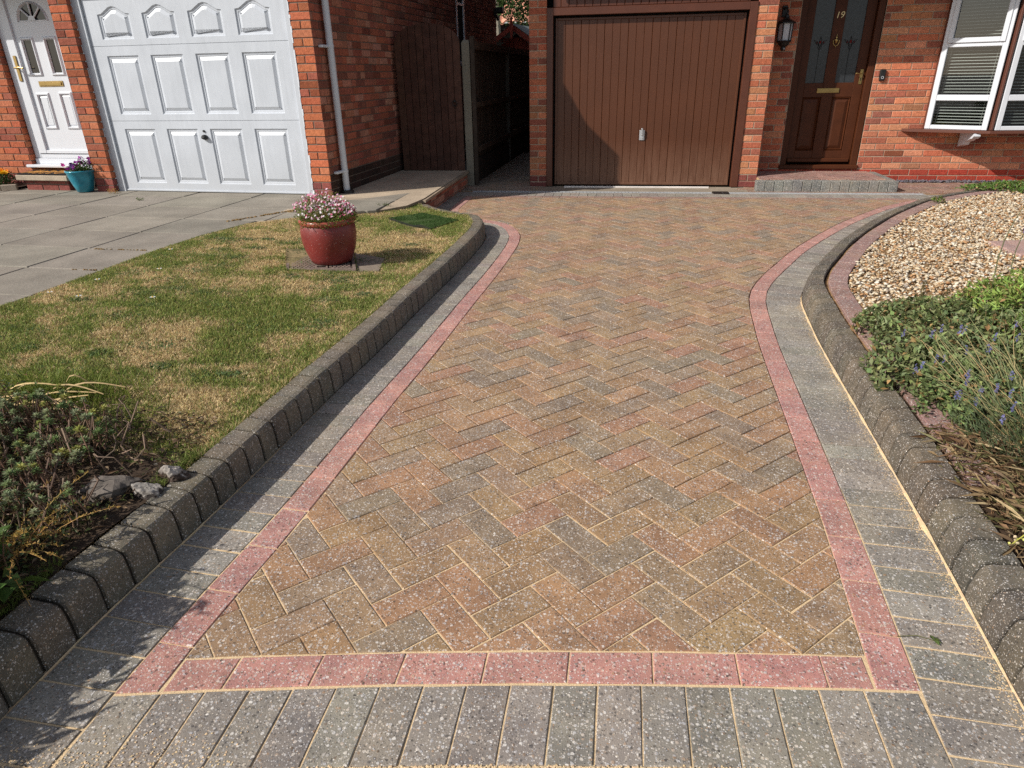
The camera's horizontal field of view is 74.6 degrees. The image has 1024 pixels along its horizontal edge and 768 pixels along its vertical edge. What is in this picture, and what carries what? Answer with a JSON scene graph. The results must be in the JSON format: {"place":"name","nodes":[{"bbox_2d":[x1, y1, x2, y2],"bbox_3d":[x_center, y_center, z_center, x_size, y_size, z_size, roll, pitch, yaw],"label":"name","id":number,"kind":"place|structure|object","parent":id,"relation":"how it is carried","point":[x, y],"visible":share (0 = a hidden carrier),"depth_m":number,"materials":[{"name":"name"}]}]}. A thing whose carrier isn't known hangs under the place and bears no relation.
{"place":"outdoors","nodes":[
{"label":"outdoors","id":0,"kind":"place"},
{"bbox_2d":[0,186,408,306],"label":"slab driveway","id":1,"kind":"structure","parent":0,"point":[50,239],"depth_m":5.97,"materials":[{"name":"concrete"}]},
{"bbox_2d":[0,184,18,190],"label":"bed edging","id":2,"kind":"object","parent":1,"relation":"on","point":[9,187],"visible":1,"depth_m":7.87,"materials":[{"name":"stone"}]},
{"bbox_2d":[3,183,26,186],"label":"border soil","id":3,"kind":"structure","parent":1,"relation":"on","point":[21,184],"depth_m":8.16,"materials":[{"name":"brown soil"}]},
{"bbox_2d":[0,170,13,184],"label":"marigold","id":4,"kind":"object","parent":3,"relation":"on","point":[5,172],"visible":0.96,"depth_m":7.99,"materials":[{"name":"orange plant"}]},
{"bbox_2d":[0,168,15,184],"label":"marigold","id":5,"kind":"object","parent":3,"relation":"on","point":[1,169],"visible":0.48,"depth_m":8.15,"materials":[{"name":"green plant"}]},
{"bbox_2d":[15,175,75,190],"bbox_3d":[-5.404,-2.413,7.981,0.720,0.180,0.420,5,25,12],"label":"doorstep","id":6,"kind":"object","parent":1,"relation":"on","point":[47,182],"visible":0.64,"depth_m":7.82,"materials":[{"name":"stone"}]},
{"bbox_2d":[17,169,65,175],"bbox_3d":[-5.417,-2.498,7.922,0.763,0.020,0.350,5,25,12],"label":"door mat","id":7,"kind":"object","parent":6,"relation":"on","point":[47,172],"depth_m":7.84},
{"bbox_2d":[64,168,94,191],"bbox_3d":[-4.895,-2.320,7.664,0.320,0.238,0.320,3,25,8],"label":"flower pot","id":8,"kind":"object","parent":1,"relation":"on","point":[82,181],"visible":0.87,"depth_m":7.57,"materials":[{"name":"teal ceramic"}]},
{"bbox_2d":[61,156,92,171],"bbox_3d":[-4.906,-2.480,7.584,0.321,0.195,0.310,3,25,8],"label":"flowering plant","id":9,"kind":"object","parent":8,"relation":"on","point":[72,167],"visible":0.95,"depth_m":7.54,"materials":[{"name":"purple plant"}]},
{"bbox_2d":[72,200,347,270],"bbox_3d":[-2.366,-1.328,5.697,0.631,0.014,2.857,13,28,28],"label":"moss","id":10,"kind":"object","parent":1,"relation":"on","point":[292,210],"visible":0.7,"depth_m":6.00,"materials":[{"name":"plant"}]},
{"bbox_2d":[0,0,496,195],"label":"brick house","id":11,"kind":"structure","parent":1,"relation":"on","point":[271,96],"depth_m":7.22,"materials":[{"name":"brick"}]},
{"bbox_2d":[4,0,86,149],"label":"front door","id":12,"kind":"structure","parent":11,"relation":"in","point":[37,42],"depth_m":7.66,"materials":[{"name":"white plastic"}]},
{"bbox_2d":[81,0,308,193],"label":"garage door","id":13,"kind":"structure","parent":11,"relation":"in","point":[200,95],"depth_m":7.05,"materials":[{"name":"white metal"}]},
{"bbox_2d":[455,0,465,64],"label":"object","id":14,"kind":"structure","parent":11,"relation":"in","point":[457,3],"depth_m":10.72,"materials":[{"name":"plastic"}]},
{"bbox_2d":[494,7,503,20],"bbox_3d":[-0.248,-6.871,12.476,0.190,0.218,0.170,5,25,12],"label":"security light","id":15,"kind":"object","parent":11,"relation":"attached to","point":[498,10],"visible":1,"depth_m":12.39,"materials":[{"name":"black metal"}]},
{"bbox_2d":[0,203,472,619],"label":"lawn","id":16,"kind":"structure","parent":0,"point":[292,255],"depth_m":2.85,"materials":[{"name":"plant"}]},
{"bbox_2d":[0,524,52,602],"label":"leafy weed","id":17,"kind":"object","parent":16,"relation":"on","point":[5,592],"visible":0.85,"depth_m":1.70,"materials":[{"name":"green plant"}]},
{"bbox_2d":[5,472,120,605],"bbox_3d":[-1.274,0.396,1.864,0.542,0.153,0.290,21,33,39],"label":"dry weed","id":18,"kind":"object","parent":16,"relation":"on","point":[23,546],"visible":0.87,"depth_m":1.84,"materials":[{"name":"beige plant"}]},
{"bbox_2d":[0,370,171,587],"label":"stonecrop mat","id":19,"kind":"object","parent":16,"relation":"on","point":[8,496],"visible":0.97,"depth_m":2.23,"materials":[{"name":"green plant"}]},
{"bbox_2d":[0,355,177,412],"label":"dead grass tuft","id":20,"kind":"object","parent":16,"relation":"on","point":[74,387],"visible":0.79,"depth_m":2.77,"materials":[{"name":"beige plant"}]},
{"bbox_2d":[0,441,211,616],"bbox_3d":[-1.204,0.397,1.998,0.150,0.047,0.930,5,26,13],"label":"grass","id":21,"kind":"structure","parent":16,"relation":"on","point":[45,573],"depth_m":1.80,"materials":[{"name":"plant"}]},
{"bbox_2d":[74,475,145,504],"bbox_3d":[-1.304,0.348,2.165,0.194,0.113,0.152,8,26,20],"label":"rock","id":22,"kind":"object","parent":16,"relation":"on","point":[107,487],"visible":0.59,"depth_m":2.11,"materials":[{"name":"grey stone"}]},
{"bbox_2d":[0,397,223,610],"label":"leaf litter","id":23,"kind":"object","parent":16,"relation":"on","point":[79,471],"visible":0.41,"depth_m":2.27,"materials":[{"name":"plant"}]},
{"bbox_2d":[131,482,162,502],"bbox_3d":[-1.164,0.348,2.154,0.122,0.086,0.079,3,25,8],"label":"rock","id":24,"kind":"object","parent":16,"relation":"on","point":[146,491],"visible":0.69,"depth_m":2.12,"materials":[{"name":"grey stone"}]},
{"bbox_2d":[286,253,384,271],"bbox_3d":[-1.312,-0.863,4.803,0.885,0.054,0.550,3,25,8],"label":"slab","id":25,"kind":"object","parent":16,"relation":"on","point":[372,265],"visible":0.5,"depth_m":4.67,"materials":[{"name":"concrete"}]},
{"bbox_2d":[298,213,356,264],"bbox_3d":[-1.273,-1.010,4.688,0.388,0.305,0.388,3,25,8],"label":"flower pot","id":26,"kind":"object","parent":25,"relation":"on","point":[332,245],"visible":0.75,"depth_m":4.55,"materials":[{"name":"red ceramic"}]},
{"bbox_2d":[292,188,359,229],"bbox_3d":[-1.278,-1.217,4.593,0.444,0.237,0.449,3,25,8],"label":"flowering plant","id":27,"kind":"object","parent":26,"relation":"in","point":[338,213],"visible":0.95,"depth_m":4.55,"materials":[{"name":"pink plant"}]},
{"bbox_2d":[389,212,458,229],"bbox_3d":[-0.777,-1.481,6.064,0.585,0.059,0.435,20,32,38],"label":"turf mat","id":28,"kind":"object","parent":16,"relation":"on","point":[427,221],"visible":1,"depth_m":6.04,"materials":[{"name":"green plant"}]},
{"bbox_2d":[0,153,1023,767],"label":"driveway","id":29,"kind":"structure","parent":0,"point":[574,481],"depth_m":2.00,"materials":[{"name":"brown brick"}]},
{"bbox_2d":[0,204,484,719],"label":"kerb","id":30,"kind":"structure","parent":29,"relation":"on","point":[48,626],"depth_m":2.14,"materials":[{"name":"concrete"}]},
{"bbox_2d":[158,465,190,484],"bbox_3d":[-1.116,0.298,2.220,0.099,0.078,0.062,13,28,27],"label":"rock","id":31,"kind":"object","parent":30,"relation":"on","point":[169,473],"visible":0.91,"depth_m":2.20,"materials":[{"name":"grey stone"}]},
{"bbox_2d":[422,171,468,207],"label":"ramp wall","id":32,"kind":"structure","parent":29,"relation":"on","point":[437,198],"depth_m":7.71,"materials":[{"name":"brick"}]},
{"bbox_2d":[541,186,747,192],"bbox_3d":[1.690,-2.386,8.274,2.720,0.062,0.420,3,25,8],"label":"threshold","id":33,"kind":"object","parent":29,"relation":"on","point":[642,188],"visible":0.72,"depth_m":8.28,"materials":[{"name":"concrete"}]},
{"bbox_2d":[473,191,923,194],"bbox_3d":[2.084,-2.222,7.977,5.200,0.100,0.090,3,25,8],"label":"drain channel","id":34,"kind":"object","parent":29,"relation":"in","point":[605,192],"visible":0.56,"depth_m":7.91,"materials":[{"name":"grey plastic"}]},
{"bbox_2d":[712,191,728,193],"bbox_3d":[2.453,-2.238,7.896,0.180,0.024,0.180,3,25,8],"label":"gully grate","id":35,"kind":"object","parent":34,"relation":"in","point":[716,192],"visible":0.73,"depth_m":7.91,"materials":[{"name":"black metal"}]},
{"bbox_2d":[754,171,898,191],"bbox_3d":[3.713,-2.469,8.181,1.564,0.139,0.835,3,25,8],"label":"doorstep","id":36,"kind":"object","parent":29,"relation":"on","point":[819,181],"visible":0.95,"depth_m":7.87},
{"bbox_2d":[802,187,1023,705],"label":"kerb","id":37,"kind":"structure","parent":29,"relation":"on","point":[989,577],"depth_m":2.15,"materials":[{"name":"concrete"}]},
{"bbox_2d":[897,635,941,645],"bbox_3d":[1.030,0.640,1.702,0.102,0.007,0.031,8,26,19],"label":"fallen sprig","id":38,"kind":"object","parent":29,"relation":"on","point":[936,640],"visible":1,"depth_m":1.69,"materials":[{"name":"green plant"}]},
{"bbox_2d":[496,16,528,49],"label":"garden shed","id":39,"kind":"structure","parent":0,"point":[514,35],"depth_m":14.60,"materials":[{"name":"wood"}]},
{"bbox_2d":[464,149,1006,182],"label":"ground","id":40,"kind":"structure","parent":0,"point":[466,164],"depth_m":11.88,"materials":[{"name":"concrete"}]},
{"bbox_2d":[259,170,467,221],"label":"ramp","id":41,"kind":"structure","parent":40,"relation":"on","point":[418,186],"depth_m":7.59,"materials":[{"name":"concrete"}]},
{"bbox_2d":[461,36,529,184],"bbox_3d":[0.120,-4.874,11.725,0.159,1.835,7.367,3,25,10],"label":"fence","id":42,"kind":"object","parent":40,"relation":"on","point":[496,92],"visible":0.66,"depth_m":9.77,"materials":[{"name":"wood"}]},
{"bbox_2d":[394,23,464,169],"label":"side gate","id":43,"kind":"structure","parent":42,"relation":"attached to","point":[428,66],"depth_m":8.36,"materials":[{"name":"brown wood"}]},
{"bbox_2d":[496,0,528,34],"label":"garden tree","id":44,"kind":"object","parent":40,"relation":"on","point":[518,10],"visible":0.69,"depth_m":16.41,"materials":[{"name":"green plant"}]},
{"bbox_2d":[500,0,528,31],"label":"tiled house","id":45,"kind":"structure","parent":40,"relation":"on","point":[503,26],"depth_m":21.54,"materials":[{"name":"concrete"}]},
{"bbox_2d":[529,0,1023,186],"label":"brick house","id":46,"kind":"structure","parent":40,"relation":"on","point":[730,93],"depth_m":8.04,"materials":[{"name":"brick"}]},
{"bbox_2d":[554,12,746,184],"bbox_3d":[1.588,-3.362,8.069,2.148,1.877,0.058,3,25,8],"label":"garage door","id":47,"kind":"structure","parent":46,"relation":"in","point":[645,99],"depth_m":8.05,"materials":[{"name":"metal"}]},
{"bbox_2d":[776,5,795,50],"bbox_3d":[3.196,-4.158,7.847,0.216,0.477,0.198,3,25,8],"label":"wall lantern","id":48,"kind":"object","parent":46,"relation":"attached to","point":[785,30],"depth_m":7.82,"materials":[{"name":"black metal"}]},
{"bbox_2d":[786,0,877,161],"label":"front door","id":49,"kind":"structure","parent":46,"relation":"in","point":[838,33],"depth_m":8.15,"materials":[{"name":"brown wood"}]},
{"bbox_2d":[879,69,885,80],"bbox_3d":[4.394,-3.665,7.965,0.062,0.126,0.034,3,25,8],"label":"doorbell","id":50,"kind":"object","parent":46,"relation":"attached to","point":[882,74],"visible":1,"depth_m":7.95,"materials":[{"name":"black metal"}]},
{"bbox_2d":[924,0,1020,129],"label":"bay window","id":51,"kind":"structure","parent":46,"relation":"in","point":[1003,41],"depth_m":7.62,"materials":[{"name":"white plastic"}]},
{"bbox_2d":[993,14,1023,130],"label":"bay window","id":52,"kind":"structure","parent":46,"relation":"in","point":[1006,97],"depth_m":7.52,"materials":[{"name":"white plastic"}]},
{"bbox_2d":[913,281,926,322],"bbox_3d":[2.001,-0.377,3.315,0.053,0.270,0.042,-7,26,-13],"label":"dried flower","id":53,"kind":"object","parent":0,"point":[923,285],"visible":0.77,"depth_m":3.29,"materials":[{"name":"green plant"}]},
{"bbox_2d":[825,192,1023,568],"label":"flower bed","id":54,"kind":"object","parent":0,"point":[1001,531],"visible":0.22,"depth_m":4.16,"materials":[{"name":"beige gravel"}]},
{"bbox_2d":[828,188,1023,490],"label":"edging","id":55,"kind":"object","parent":54,"relation":"on","point":[845,299],"visible":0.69,"depth_m":3.83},
{"bbox_2d":[848,190,1023,445],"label":"gravel","id":56,"kind":"structure","parent":54,"relation":"on","point":[996,202],"depth_m":4.79,"materials":[{"name":"beige gravel"}]},
{"bbox_2d":[902,300,911,321],"bbox_3d":[1.892,-0.305,3.232,0.034,0.211,0.044,3,25,8],"label":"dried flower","id":57,"kind":"object","parent":56,"relation":"on","point":[907,309],"visible":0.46,"depth_m":3.20,"materials":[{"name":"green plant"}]},
{"bbox_2d":[931,196,945,203],"bbox_3d":[4.090,-1.774,6.435,0.132,0.083,0.126,-12,27,-22],"label":"weed","id":58,"kind":"object","parent":56,"relation":"on","point":[938,198],"visible":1,"depth_m":6.42,"materials":[{"name":"green plant"}]},
{"bbox_2d":[987,240,1023,257],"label":"stepping stone","id":59,"kind":"object","parent":56,"relation":"in","point":[1009,246],"visible":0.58,"depth_m":4.83,"materials":[{"name":"pink stone"}]},
{"bbox_2d":[850,293,1023,426],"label":"herb bush","id":60,"kind":"object","parent":54,"relation":"on","point":[926,313],"visible":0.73,"depth_m":2.91,"materials":[{"name":"green plant"}]},
{"bbox_2d":[894,346,1023,445],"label":"herb bush","id":61,"kind":"object","parent":54,"relation":"on","point":[995,379],"visible":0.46,"depth_m":2.55,"materials":[{"name":"green plant"}]},
{"bbox_2d":[900,306,1023,470],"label":"lavender bush","id":62,"kind":"object","parent":54,"relation":"on","point":[995,400],"visible":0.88,"depth_m":2.39,"materials":[{"name":"green plant"}]},
{"bbox_2d":[910,414,1023,572],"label":"ornamental grass","id":63,"kind":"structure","parent":54,"relation":"on","point":[1013,505],"depth_m":2.15,"materials":[{"name":"beige plant"}]},
{"bbox_2d":[1008,530,1023,544],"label":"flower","id":64,"kind":"object","parent":63,"relation":"on","point":[1016,539],"visible":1,"depth_m":1.82,"materials":[{"name":"yellow plant"}]},
{"bbox_2d":[946,267,1023,352],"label":"salvia bush","id":65,"kind":"object","parent":54,"relation":"on","point":[1005,290],"visible":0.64,"depth_m":3.29,"materials":[{"name":"green plant"}]},
{"bbox_2d":[990,206,1023,299],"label":"salvia","id":66,"kind":"object","parent":65,"relation":"attached to","point":[1001,250],"visible":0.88,"depth_m":3.63,"materials":[{"name":"green plant"}]},
{"bbox_2d":[1010,228,1023,273],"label":"salvia","id":67,"kind":"object","parent":65,"relation":"attached to","point":[1016,249],"visible":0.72,"depth_m":3.88,"materials":[{"name":"green plant"}]},
{"bbox_2d":[952,179,1023,193],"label":"ground cover","id":68,"kind":"object","parent":54,"relation":"on","point":[1015,184],"visible":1,"depth_m":7.01,"materials":[{"name":"green plant"}]},
{"bbox_2d":[896,179,1023,182],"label":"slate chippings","id":69,"kind":"object","parent":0,"point":[940,181],"visible":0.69,"depth_m":8.28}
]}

